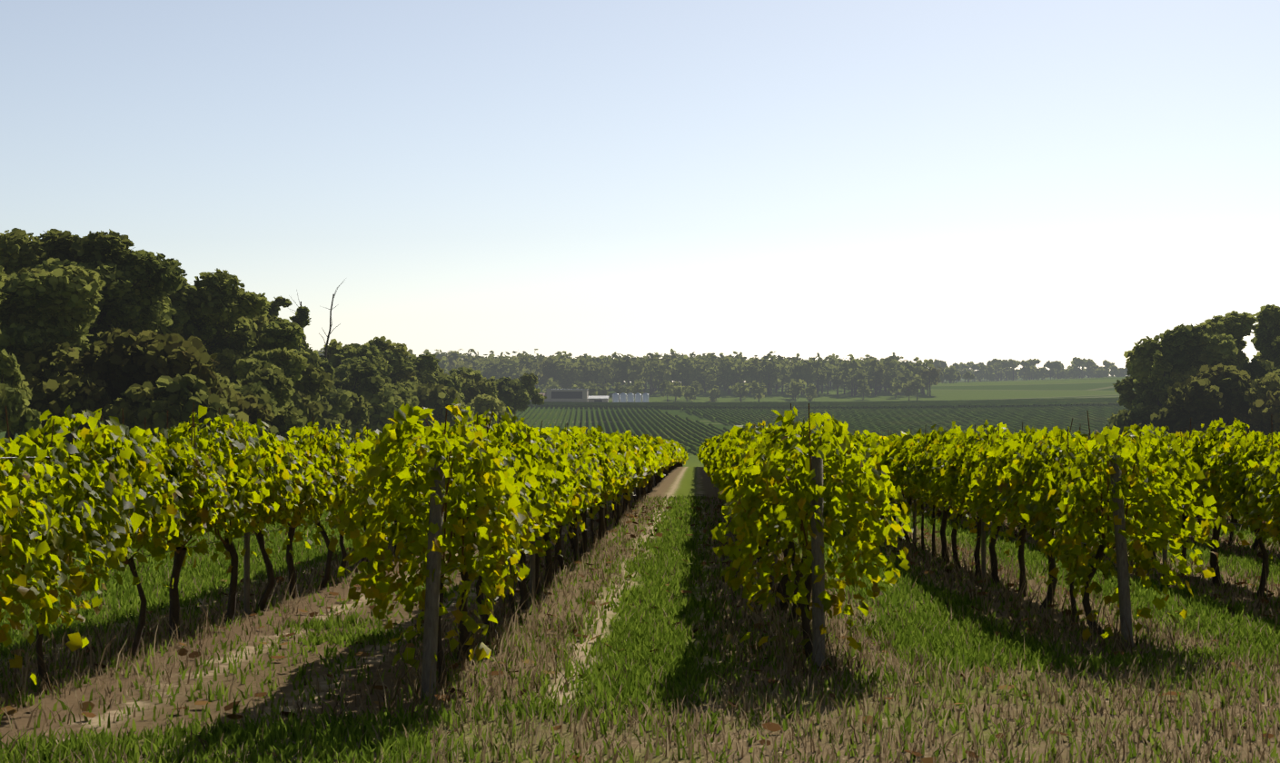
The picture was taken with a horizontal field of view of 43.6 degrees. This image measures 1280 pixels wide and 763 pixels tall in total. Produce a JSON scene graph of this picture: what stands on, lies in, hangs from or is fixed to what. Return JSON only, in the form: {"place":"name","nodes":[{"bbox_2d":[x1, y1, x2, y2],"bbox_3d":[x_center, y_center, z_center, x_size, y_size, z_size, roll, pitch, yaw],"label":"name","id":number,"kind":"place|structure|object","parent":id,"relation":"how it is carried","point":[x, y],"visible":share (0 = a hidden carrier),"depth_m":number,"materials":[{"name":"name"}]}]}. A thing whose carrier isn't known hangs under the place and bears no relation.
{"place":"outdoors","nodes":[
{"label":"outdoors","id":0,"kind":"place"},
{"bbox_2d":[0,453,1267,580],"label":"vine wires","id":1,"kind":"object","parent":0,"point":[453,510],"depth_m":13.30,"materials":[{"name":"grey metal"}]},
{"bbox_2d":[5,402,1272,575],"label":"trellis wires","id":2,"kind":"object","parent":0,"point":[587,433],"depth_m":12.86,"materials":[{"name":"grey metal"}]},
{"bbox_2d":[0,582,1279,762],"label":"grass","id":3,"kind":"structure","parent":0,"point":[977,640],"depth_m":9.99,"materials":[{"name":"green plant"}]},
{"bbox_2d":[0,376,1279,762],"bbox_3d":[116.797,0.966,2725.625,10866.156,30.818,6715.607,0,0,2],"label":"ground","id":4,"kind":"structure","parent":0,"point":[690,478],"depth_m":10.83,"materials":[{"name":"brown soil"}]},
{"bbox_2d":[0,228,546,445],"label":"wood trees","id":5,"kind":"object","parent":4,"relation":"on","point":[61,292],"depth_m":91.31,"materials":[{"name":"green plant"}]},
{"bbox_2d":[0,405,1128,453],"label":"distant vineyard","id":6,"kind":"object","parent":4,"relation":"on","point":[690,434],"visible":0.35,"depth_m":549.46,"materials":[{"name":"green plant"}]},
{"bbox_2d":[529,388,609,402],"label":"farm building","id":7,"kind":"structure","parent":4,"relation":"on","point":[567,394],"depth_m":828.29,"materials":[{"name":"metal"}]},
{"bbox_2d":[309,347,942,402],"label":"wood trees","id":8,"kind":"object","parent":4,"relation":"on","point":[590,372],"materials":[{"name":"green plant"}]},
{"bbox_2d":[612,392,648,402],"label":"storage tanks","id":9,"kind":"object","parent":4,"relation":"on","point":[626,398],"visible":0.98,"depth_m":832.22,"materials":[{"name":"silver metal"}]},
{"bbox_2d":[0,397,1279,684],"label":"vine leaves","id":10,"kind":"object","parent":4,"relation":"on","point":[520,481],"visible":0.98,"depth_m":11.91,"materials":[{"name":"green plant"}]},
{"bbox_2d":[0,505,1279,762],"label":"fallen leaves","id":11,"kind":"object","parent":4,"relation":"on","point":[772,727],"visible":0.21,"depth_m":12.38,"materials":[{"name":"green plant"}]},
{"bbox_2d":[36,472,1279,685],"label":"grapevine trunks","id":12,"kind":"object","parent":4,"relation":"on","point":[463,630],"visible":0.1,"depth_m":15.42,"materials":[{"name":"brown wood"}]},
{"bbox_2d":[661,461,704,479],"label":"grapevine trunks","id":13,"kind":"object","parent":4,"relation":"on","point":[672,467],"visible":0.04,"depth_m":102.71,"materials":[{"name":"brown wood"}]},
{"bbox_2d":[666,438,708,465],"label":"vine leaves","id":14,"kind":"object","parent":4,"relation":"on","point":[683,458],"depth_m":109.13,"materials":[{"name":"green plant"}]},
{"bbox_2d":[243,455,1167,700],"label":"trellis posts","id":15,"kind":"object","parent":4,"relation":"on","point":[432,611],"visible":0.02,"depth_m":11.22,"materials":[{"name":"grey wood"}]},
{"bbox_2d":[526,396,1119,408],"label":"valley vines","id":16,"kind":"object","parent":4,"relation":"on","point":[1037,402],"visible":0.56,"depth_m":681.71,"materials":[{"name":"green plant"}]},
{"bbox_2d":[408,425,1279,520],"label":"vine leaves","id":17,"kind":"object","parent":4,"relation":"on","point":[645,456],"visible":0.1,"depth_m":30.36,"materials":[{"name":"green plant"}]},
{"bbox_2d":[758,357,1130,383],"bbox_3d":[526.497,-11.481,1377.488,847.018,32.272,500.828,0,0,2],"label":"ridge trees","id":18,"kind":"object","parent":4,"relation":"on","point":[988,371],"materials":[{"name":"green plant"}]},
{"bbox_2d":[1107,304,1279,436],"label":"wood trees","id":19,"kind":"object","parent":4,"relation":"on","point":[1195,385],"depth_m":188.14,"materials":[{"name":"green plant"}]},
{"bbox_2d":[0,485,1279,626],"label":"grass","id":20,"kind":"structure","parent":0,"point":[901,598],"depth_m":18.04,"materials":[{"name":"green plant"}]},
{"bbox_2d":[0,0,1279,382],"label":"sky","id":21,"kind":"structure","parent":0,"point":[951,182],"materials":[{"name":"blue"}]}
]}

